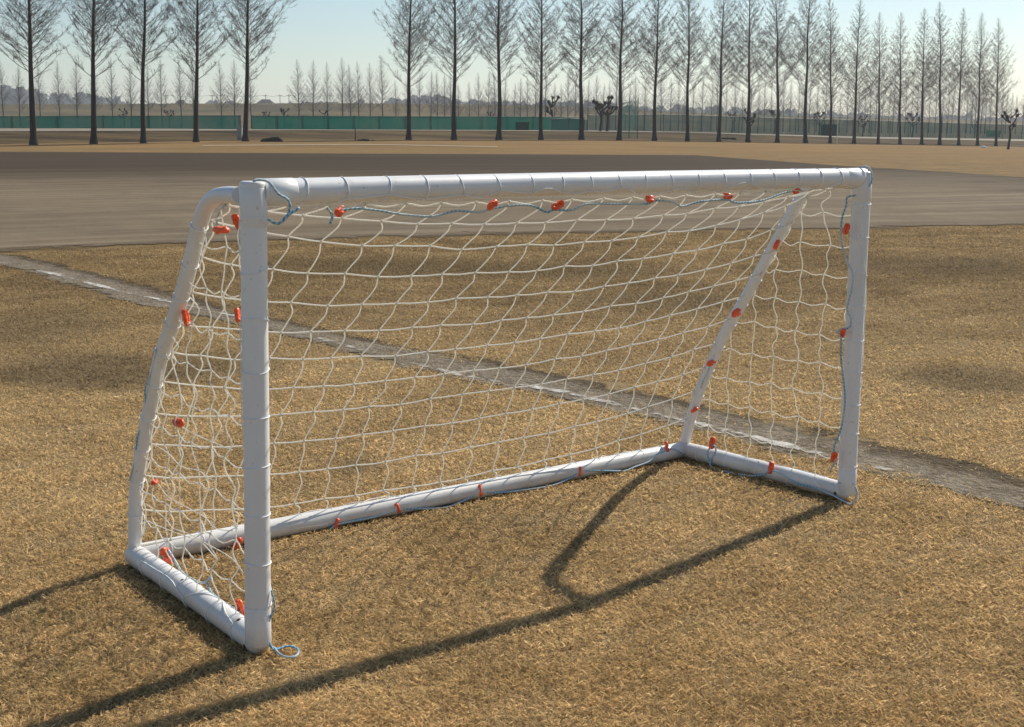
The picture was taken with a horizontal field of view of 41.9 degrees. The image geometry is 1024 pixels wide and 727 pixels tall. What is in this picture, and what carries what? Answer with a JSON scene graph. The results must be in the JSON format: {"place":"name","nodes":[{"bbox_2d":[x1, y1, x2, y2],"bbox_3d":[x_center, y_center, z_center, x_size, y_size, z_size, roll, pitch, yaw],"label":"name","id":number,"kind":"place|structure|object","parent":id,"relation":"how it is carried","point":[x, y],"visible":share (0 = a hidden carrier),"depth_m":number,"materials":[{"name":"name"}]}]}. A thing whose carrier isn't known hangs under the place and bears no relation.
{"place":"outdoors","nodes":[
{"label":"outdoors","id":0,"kind":"place"},
{"bbox_2d":[0,103,1023,726],"bbox_3d":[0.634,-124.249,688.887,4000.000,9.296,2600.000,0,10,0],"label":"ground","id":1,"kind":"structure","parent":0,"point":[968,157],"depth_m":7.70,"materials":[{"name":"brown plant"}]},
{"bbox_2d":[0,65,12,115],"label":"bare tree","id":2,"kind":"object","parent":1,"relation":"on","point":[5,96],"visible":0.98,"depth_m":251.94,"materials":[{"name":"grey plant"}]},
{"bbox_2d":[7,67,27,115],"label":"bare tree","id":3,"kind":"object","parent":1,"relation":"on","point":[18,95],"visible":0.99,"depth_m":248.67,"materials":[{"name":"grey plant"}]},
{"bbox_2d":[0,0,80,144],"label":"bare tree","id":4,"kind":"object","parent":1,"relation":"on","point":[33,139],"visible":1,"depth_m":84.70,"materials":[{"name":"brown plant"}]},
{"bbox_2d":[33,62,50,115],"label":"bare tree","id":5,"kind":"object","parent":1,"relation":"on","point":[39,88],"visible":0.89,"depth_m":249.73,"materials":[{"name":"grey plant"}]},
{"bbox_2d":[47,63,68,115],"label":"bare tree","id":6,"kind":"object","parent":1,"relation":"on","point":[58,95],"visible":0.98,"depth_m":248.61,"materials":[{"name":"grey plant"}]},
{"bbox_2d":[63,64,88,115],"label":"bare tree","id":7,"kind":"object","parent":1,"relation":"on","point":[76,99],"visible":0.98,"depth_m":247.76,"materials":[{"name":"grey plant"}]},
{"bbox_2d":[53,0,136,143],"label":"bare tree","id":8,"kind":"object","parent":1,"relation":"on","point":[93,36],"visible":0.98,"depth_m":87.25,"materials":[{"name":"brown plant"}]},
{"bbox_2d":[85,71,106,111],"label":"bare tree","id":9,"kind":"object","parent":1,"relation":"on","point":[96,94],"visible":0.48,"depth_m":246.87,"materials":[{"name":"grey plant"}]},
{"bbox_2d":[101,60,123,115],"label":"bare tree","id":10,"kind":"object","parent":1,"relation":"on","point":[111,90],"visible":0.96,"depth_m":247.66,"materials":[{"name":"grey plant"}]},
{"bbox_2d":[0,115,240,128],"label":"screen fence","id":11,"kind":"object","parent":1,"relation":"on","point":[204,122],"visible":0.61,"depth_m":122.04,"materials":[{"name":"green fabric"}]},
{"bbox_2d":[124,64,140,115],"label":"bare tree","id":12,"kind":"object","parent":1,"relation":"on","point":[131,99],"visible":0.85,"depth_m":252.05,"materials":[{"name":"grey plant"}]},
{"bbox_2d":[99,0,182,142],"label":"bare tree","id":13,"kind":"object","parent":1,"relation":"on","point":[143,138],"visible":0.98,"depth_m":89.21,"materials":[{"name":"brown plant"}]},
{"bbox_2d":[140,66,156,115],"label":"bare tree","id":14,"kind":"object","parent":1,"relation":"on","point":[147,90],"visible":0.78,"depth_m":254.52,"materials":[{"name":"grey plant"}]},
{"bbox_2d":[150,64,170,115],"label":"bare tree","id":15,"kind":"object","parent":1,"relation":"on","point":[164,90],"visible":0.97,"depth_m":253.31,"materials":[{"name":"grey plant"}]},
{"bbox_2d":[171,58,191,115],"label":"bare tree","id":16,"kind":"object","parent":1,"relation":"on","point":[179,94],"visible":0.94,"depth_m":251.40,"materials":[{"name":"grey plant"}]},
{"bbox_2d":[182,59,201,114],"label":"bare tree","id":17,"kind":"object","parent":1,"relation":"on","point":[192,92],"visible":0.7,"depth_m":247.84,"materials":[{"name":"grey plant"}]},
{"bbox_2d":[164,0,242,141],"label":"bare tree","id":18,"kind":"object","parent":1,"relation":"on","point":[197,38],"visible":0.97,"depth_m":91.66,"materials":[{"name":"brown plant"}]},
{"bbox_2d":[209,61,230,114],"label":"bare tree","id":19,"kind":"object","parent":1,"relation":"on","point":[220,87],"visible":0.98,"depth_m":250.61,"materials":[{"name":"grey plant"}]},
{"bbox_2d":[222,63,243,114],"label":"bare tree","id":20,"kind":"object","parent":1,"relation":"on","point":[234,94],"visible":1,"depth_m":246.64,"materials":[{"name":"grey plant"}]},
{"bbox_2d":[240,67,258,127],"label":"bare tree","id":21,"kind":"object","parent":1,"relation":"on","point":[250,102],"visible":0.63,"depth_m":252.31,"materials":[{"name":"grey plant"}]},
{"bbox_2d":[205,0,296,140],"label":"bare tree","id":22,"kind":"object","parent":1,"relation":"on","point":[245,134],"visible":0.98,"depth_m":93.81,"materials":[{"name":"brown plant"}]},
{"bbox_2d":[260,137,282,141],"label":"debris heap","id":23,"kind":"object","parent":1,"relation":"on","point":[274,139],"visible":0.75,"depth_m":94.37,"materials":[{"name":"grey"}]},
{"bbox_2d":[287,59,307,115],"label":"bare tree","id":24,"kind":"object","parent":1,"relation":"on","point":[300,96],"visible":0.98,"depth_m":259.75,"materials":[{"name":"grey plant"}]},
{"bbox_2d":[300,61,324,115],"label":"bare tree","id":25,"kind":"object","parent":1,"relation":"on","point":[312,98],"visible":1,"depth_m":259.74,"materials":[{"name":"grey plant"}]},
{"bbox_2d":[318,63,339,115],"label":"bare tree","id":26,"kind":"object","parent":1,"relation":"on","point":[326,97],"visible":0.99,"depth_m":259.76,"materials":[{"name":"grey plant"}]},
{"bbox_2d":[331,57,355,115],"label":"bare tree","id":27,"kind":"object","parent":1,"relation":"on","point":[342,103],"visible":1,"depth_m":259.42,"materials":[{"name":"grey plant"}]},
{"bbox_2d":[203,144,496,146],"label":"pale track edging","id":28,"kind":"object","parent":1,"relation":"on","point":[360,144],"visible":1,"depth_m":83.23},
{"bbox_2d":[340,64,362,115],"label":"bare tree","id":29,"kind":"object","parent":1,"relation":"on","point":[350,101],"visible":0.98,"depth_m":259.57,"materials":[{"name":"grey plant"}]},
{"bbox_2d":[349,66,369,115],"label":"bare tree","id":30,"kind":"object","parent":1,"relation":"on","point":[358,99],"visible":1,"depth_m":259.65,"materials":[{"name":"grey plant"}]},
{"bbox_2d":[357,62,379,115],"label":"bare tree","id":31,"kind":"object","parent":1,"relation":"on","point":[370,89],"visible":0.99,"depth_m":259.71,"materials":[{"name":"grey plant"}]},
{"bbox_2d":[370,55,393,115],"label":"bare tree","id":32,"kind":"object","parent":1,"relation":"on","point":[381,92],"visible":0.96,"depth_m":259.49,"materials":[{"name":"grey plant"}]},
{"bbox_2d":[372,0,442,139],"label":"bare tree","id":33,"kind":"object","parent":1,"relation":"on","point":[409,52],"visible":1,"depth_m":102.60,"materials":[{"name":"brown plant"}]},
{"bbox_2d":[252,115,584,129],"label":"screen fence","id":34,"kind":"object","parent":1,"relation":"on","point":[328,122],"visible":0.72,"depth_m":132.21,"materials":[{"name":"green fabric"}]},
{"bbox_2d":[411,75,428,115],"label":"bare tree","id":35,"kind":"object","parent":1,"relation":"on","point":[419,105],"visible":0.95,"depth_m":280.37,"materials":[{"name":"grey plant"}]},
{"bbox_2d":[424,72,438,113],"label":"bare tree","id":36,"kind":"object","parent":1,"relation":"on","point":[431,81],"visible":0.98,"depth_m":285.20,"materials":[{"name":"grey plant"}]},
{"bbox_2d":[429,77,443,115],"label":"bare tree","id":37,"kind":"object","parent":1,"relation":"on","point":[437,106],"visible":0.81,"depth_m":297.23,"materials":[{"name":"grey plant"}]},
{"bbox_2d":[437,74,451,115],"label":"bare tree","id":38,"kind":"object","parent":1,"relation":"on","point":[444,99],"visible":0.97,"depth_m":287.44,"materials":[{"name":"grey plant"}]},
{"bbox_2d":[442,73,459,113],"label":"bare tree","id":39,"kind":"object","parent":1,"relation":"on","point":[449,99],"visible":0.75,"depth_m":285.44,"materials":[{"name":"grey plant"}]},
{"bbox_2d":[412,0,495,139],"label":"bare tree","id":40,"kind":"object","parent":1,"relation":"on","point":[454,72],"visible":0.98,"depth_m":105.23,"materials":[{"name":"brown plant"}]},
{"bbox_2d":[456,85,463,115],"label":"bare tree","id":41,"kind":"object","parent":1,"relation":"on","point":[458,107],"visible":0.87,"depth_m":274.21,"materials":[{"name":"grey plant"}]},
{"bbox_2d":[470,74,486,115],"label":"bare tree","id":42,"kind":"object","parent":1,"relation":"on","point":[478,90],"visible":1,"depth_m":282.28,"materials":[{"name":"grey plant"}]},
{"bbox_2d":[479,73,495,115],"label":"bare tree","id":43,"kind":"object","parent":1,"relation":"on","point":[487,94],"visible":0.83,"depth_m":298.67,"materials":[{"name":"grey plant"}]},
{"bbox_2d":[486,73,503,115],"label":"bare tree","id":44,"kind":"object","parent":1,"relation":"on","point":[495,97],"visible":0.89,"depth_m":295.38,"materials":[{"name":"grey plant"}]},
{"bbox_2d":[124,166,872,657],"bbox_3d":[0.035,-0.029,4.445,2.490,1.244,1.033,-8,13,-38],"label":"soccer goal","id":45,"kind":"object","parent":1,"relation":"on","point":[248,626],"visible":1,"depth_m":4.11,"materials":[{"name":"white plastic"}]},
{"bbox_2d":[463,0,536,139],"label":"bare tree","id":46,"kind":"object","parent":1,"relation":"on","point":[497,30],"visible":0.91,"depth_m":107.93,"materials":[{"name":"brown plant"}]},
{"bbox_2d":[502,79,513,116],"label":"bare tree","id":47,"kind":"object","parent":1,"relation":"on","point":[505,106],"visible":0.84,"depth_m":305.09,"materials":[{"name":"grey plant"}]},
{"bbox_2d":[0,254,1023,507],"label":"bare soil strip","id":48,"kind":"object","parent":1,"relation":"on","point":[968,472],"visible":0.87,"depth_m":6.75,"materials":[{"name":"grey soil"}]},
{"bbox_2d":[44,272,889,468],"bbox_3d":[-2.155,-0.363,9.732,0.424,0.001,18.354,-8,13,-40],"label":"white chalk line","id":49,"kind":"object","parent":48,"relation":"on","point":[700,423],"visible":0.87,"depth_m":6.72,"materials":[{"name":"white paint"}]},
{"bbox_2d":[0,84,1023,120],"bbox_3d":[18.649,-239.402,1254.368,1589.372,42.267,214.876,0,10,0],"label":"distant wood","id":50,"kind":"object","parent":1,"relation":"on","point":[83,95],"visible":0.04,"depth_m":1210.04,"materials":[{"name":"grey plant"}]},
{"bbox_2d":[513,79,525,116],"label":"bare tree","id":51,"kind":"object","parent":1,"relation":"on","point":[519,107],"visible":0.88,"depth_m":301.34,"materials":[{"name":"grey plant"}]},
{"bbox_2d":[520,80,534,116],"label":"bare tree","id":52,"kind":"object","parent":1,"relation":"on","point":[528,105],"visible":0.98,"depth_m":292.44,"materials":[{"name":"grey plant"}]},
{"bbox_2d":[524,74,546,116],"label":"bare tree","id":53,"kind":"object","parent":1,"relation":"on","point":[535,102],"visible":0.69,"depth_m":295.41,"materials":[{"name":"grey plant"}]},
{"bbox_2d":[508,0,578,139],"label":"bare tree","id":54,"kind":"object","parent":1,"relation":"on","point":[542,29],"visible":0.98,"depth_m":110.75,"materials":[{"name":"brown plant"}]},
{"bbox_2d":[538,71,552,116],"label":"bare tree","id":55,"kind":"object","parent":1,"relation":"on","point":[545,102],"visible":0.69,"depth_m":300.41,"materials":[{"name":"grey plant"}]},
{"bbox_2d":[545,95,559,116],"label":"pollard tree","id":56,"kind":"object","parent":1,"relation":"on","point":[551,106],"visible":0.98,"depth_m":147.29,"materials":[{"name":"brown plant"}]},
{"bbox_2d":[550,118,587,130],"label":"wire fence","id":57,"kind":"object","parent":1,"relation":"on","point":[566,124],"visible":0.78,"depth_m":138.38,"materials":[{"name":"metal"}]},
{"bbox_2d":[562,73,577,116],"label":"bare tree","id":58,"kind":"object","parent":1,"relation":"on","point":[568,85],"visible":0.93,"depth_m":301.64,"materials":[{"name":"grey plant"}]},
{"bbox_2d":[567,77,583,115],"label":"bare tree","id":59,"kind":"object","parent":1,"relation":"on","point":[575,98],"visible":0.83,"depth_m":300.95,"materials":[{"name":"grey plant"}]},
{"bbox_2d":[543,0,618,139],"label":"bare tree","id":60,"kind":"object","parent":1,"relation":"on","point":[581,114],"visible":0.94,"depth_m":113.40,"materials":[{"name":"brown plant"}]},
{"bbox_2d":[578,79,594,118],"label":"bare tree","id":61,"kind":"object","parent":1,"relation":"on","point":[588,93],"visible":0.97,"depth_m":293.31,"materials":[{"name":"grey plant"}]},
{"bbox_2d":[588,78,603,114],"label":"bare tree","id":62,"kind":"object","parent":1,"relation":"on","point":[596,98],"visible":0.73,"depth_m":304.78,"materials":[{"name":"grey plant"}]},
{"bbox_2d":[592,100,611,130],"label":"pollard tree","id":63,"kind":"object","parent":1,"relation":"on","point":[598,106],"visible":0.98,"depth_m":137.57,"materials":[{"name":"brown plant"}]},
{"bbox_2d":[600,95,617,130],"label":"pollard tree","id":64,"kind":"object","parent":1,"relation":"on","point":[610,98],"visible":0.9,"depth_m":138.55,"materials":[{"name":"brown plant"}]},
{"bbox_2d":[587,0,658,139],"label":"bare tree","id":65,"kind":"object","parent":1,"relation":"on","point":[619,26],"visible":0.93,"depth_m":116.43,"materials":[{"name":"brown plant"}]},
{"bbox_2d":[627,80,644,114],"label":"bare tree","id":66,"kind":"object","parent":1,"relation":"on","point":[635,104],"visible":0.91,"depth_m":309.49,"materials":[{"name":"grey plant"}]},
{"bbox_2d":[637,80,652,114],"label":"bare tree","id":67,"kind":"object","parent":1,"relation":"on","point":[645,96],"visible":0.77,"depth_m":316.23,"materials":[{"name":"grey plant"}]},
{"bbox_2d":[624,0,684,140],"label":"bare tree","id":68,"kind":"object","parent":1,"relation":"on","point":[655,62],"visible":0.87,"depth_m":118.80,"materials":[{"name":"brown plant"}]},
{"bbox_2d":[650,77,668,113],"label":"bare tree","id":69,"kind":"object","parent":1,"relation":"on","point":[660,105],"visible":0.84,"depth_m":295.37,"materials":[{"name":"grey plant"}]},
{"bbox_2d":[662,78,680,114],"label":"bare tree","id":70,"kind":"object","parent":1,"relation":"on","point":[670,104],"visible":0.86,"depth_m":314.94,"materials":[{"name":"grey plant"}]},
{"bbox_2d":[672,81,685,114],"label":"bare tree","id":71,"kind":"object","parent":1,"relation":"on","point":[678,107],"visible":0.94,"depth_m":308.20,"materials":[{"name":"grey plant"}]},
{"bbox_2d":[660,0,717,140],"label":"bare tree","id":72,"kind":"object","parent":1,"relation":"on","point":[687,74],"visible":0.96,"depth_m":121.47,"materials":[{"name":"brown plant"}]},
{"bbox_2d":[695,76,708,114],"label":"bare tree","id":73,"kind":"object","parent":1,"relation":"on","point":[702,103],"visible":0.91,"depth_m":307.27,"materials":[{"name":"grey plant"}]},
{"bbox_2d":[705,84,718,115],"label":"bare tree","id":74,"kind":"object","parent":1,"relation":"on","point":[711,109],"visible":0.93,"depth_m":301.96,"materials":[{"name":"grey plant"}]},
{"bbox_2d":[695,0,753,141],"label":"bare tree","id":75,"kind":"object","parent":1,"relation":"on","point":[722,36],"visible":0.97,"depth_m":124.11,"materials":[{"name":"brown plant"}]},
{"bbox_2d":[727,79,743,114],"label":"bare tree","id":76,"kind":"object","parent":1,"relation":"on","point":[735,93],"visible":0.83,"depth_m":323.79,"materials":[{"name":"grey plant"}]},
{"bbox_2d":[743,108,755,141],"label":"pollard tree","id":77,"kind":"object","parent":1,"relation":"on","point":[750,119],"visible":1,"depth_m":125.91,"materials":[{"name":"brown plant"}]},
{"bbox_2d":[743,78,759,116],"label":"bare tree","id":78,"kind":"object","parent":1,"relation":"on","point":[751,98],"visible":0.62,"depth_m":308.10,"materials":[{"name":"grey plant"}]},
{"bbox_2d":[720,0,784,141],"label":"bare tree","id":79,"kind":"object","parent":1,"relation":"on","point":[748,65],"visible":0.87,"depth_m":126.72,"materials":[{"name":"brown plant"}]},
{"bbox_2d":[756,83,772,116],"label":"bare tree","id":80,"kind":"object","parent":1,"relation":"on","point":[764,108],"visible":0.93,"depth_m":305.97,"materials":[{"name":"grey plant"}]},
{"bbox_2d":[748,0,811,142],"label":"bare tree","id":81,"kind":"object","parent":1,"relation":"on","point":[777,89],"visible":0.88,"depth_m":129.64,"materials":[{"name":"brown plant"}]},
{"bbox_2d":[776,80,791,117],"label":"bare tree","id":82,"kind":"object","parent":1,"relation":"on","point":[783,104],"visible":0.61,"depth_m":338.33,"materials":[{"name":"grey plant"}]},
{"bbox_2d":[783,82,797,115],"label":"bare tree","id":83,"kind":"object","parent":1,"relation":"on","point":[791,103],"visible":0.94,"depth_m":318.86,"materials":[{"name":"grey plant"}]},
{"bbox_2d":[791,86,803,117],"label":"bare tree","id":84,"kind":"object","parent":1,"relation":"on","point":[799,108],"visible":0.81,"depth_m":318.25,"materials":[{"name":"grey plant"}]},
{"bbox_2d":[588,114,1023,138],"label":"net fence","id":85,"kind":"object","parent":1,"relation":"on","point":[709,124],"visible":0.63,"depth_m":161.56,"materials":[{"name":"teal fabric"}]},
{"bbox_2d":[771,0,841,142],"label":"bare tree","id":86,"kind":"object","parent":1,"relation":"on","point":[808,67],"visible":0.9,"depth_m":131.65,"materials":[{"name":"brown plant"}]},
{"bbox_2d":[799,84,818,118],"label":"bare tree","id":87,"kind":"object","parent":1,"relation":"on","point":[809,96],"visible":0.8,"depth_m":312.14,"materials":[{"name":"grey plant"}]},
{"bbox_2d":[815,80,832,118],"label":"bare tree","id":88,"kind":"object","parent":1,"relation":"on","point":[827,103],"visible":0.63,"depth_m":339.74,"materials":[{"name":"grey plant"}]},
{"bbox_2d":[821,124,836,135],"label":"storage bin","id":89,"kind":"object","parent":1,"relation":"on","point":[824,129],"visible":0.86,"depth_m":161.70,"materials":[{"name":"grey paint"}]},
{"bbox_2d":[808,0,859,142],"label":"bare tree","id":90,"kind":"object","parent":1,"relation":"on","point":[830,92],"visible":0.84,"depth_m":134.66,"materials":[{"name":"brown plant"}]},
{"bbox_2d":[831,0,884,143],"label":"bare tree","id":91,"kind":"object","parent":1,"relation":"on","point":[855,85],"visible":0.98,"depth_m":136.97,"materials":[{"name":"brown plant"}]},
{"bbox_2d":[858,85,874,119],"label":"bare tree","id":92,"kind":"object","parent":1,"relation":"on","point":[868,113],"visible":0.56,"depth_m":327.66,"materials":[{"name":"grey plant"}]},
{"bbox_2d":[858,12,903,143],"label":"bare tree","id":93,"kind":"object","parent":1,"relation":"on","point":[878,82],"visible":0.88,"depth_m":139.50,"materials":[{"name":"brown plant"}]},
{"bbox_2d":[877,13,923,143],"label":"bare tree","id":94,"kind":"object","parent":1,"relation":"on","point":[896,84],"visible":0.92,"depth_m":141.97,"materials":[{"name":"brown plant"}]},
{"bbox_2d":[899,8,948,144],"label":"bare tree","id":95,"kind":"object","parent":1,"relation":"on","point":[922,85],"visible":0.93,"depth_m":144.38,"materials":[{"name":"brown plant"}]},
{"bbox_2d":[913,3,967,144],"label":"bare tree","id":96,"kind":"object","parent":1,"relation":"on","point":[940,58],"visible":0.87,"depth_m":146.51,"materials":[{"name":"brown plant"}]},
{"bbox_2d":[941,9,984,144],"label":"bare tree","id":97,"kind":"object","parent":1,"relation":"on","point":[960,82],"visible":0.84,"depth_m":148.60,"materials":[{"name":"brown plant"}]},
{"bbox_2d":[958,13,1002,145],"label":"bare tree","id":98,"kind":"object","parent":1,"relation":"on","point":[978,83],"visible":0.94,"depth_m":151.11,"materials":[{"name":"brown plant"}]},
{"bbox_2d":[973,19,1020,145],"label":"bare tree","id":99,"kind":"object","parent":1,"relation":"on","point":[995,57],"visible":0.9,"depth_m":153.53,"materials":[{"name":"brown plant"}]},
{"bbox_2d":[1001,108,1020,149],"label":"pollard tree","id":100,"kind":"object","parent":1,"relation":"on","point":[1008,121],"visible":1,"depth_m":116.10,"materials":[{"name":"brown plant"}]},
{"bbox_2d":[0,152,1023,251],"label":"dirt track","id":101,"kind":"structure","parent":0,"point":[61,199],"depth_m":24.94,"materials":[{"name":"brown soil"}]},
{"bbox_2d":[0,128,1023,140],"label":"path","id":102,"kind":"structure","parent":0,"point":[58,129],"depth_m":124.48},
{"bbox_2d":[515,122,528,129],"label":"storage bin","id":103,"kind":"object","parent":102,"relation":"on","point":[522,125],"visible":0.91,"depth_m":137.33,"materials":[{"name":"grey paint"}]},
{"bbox_2d":[0,0,1023,118],"label":"sky","id":104,"kind":"structure","parent":0,"point":[321,32],"materials":[{"name":"blue"}]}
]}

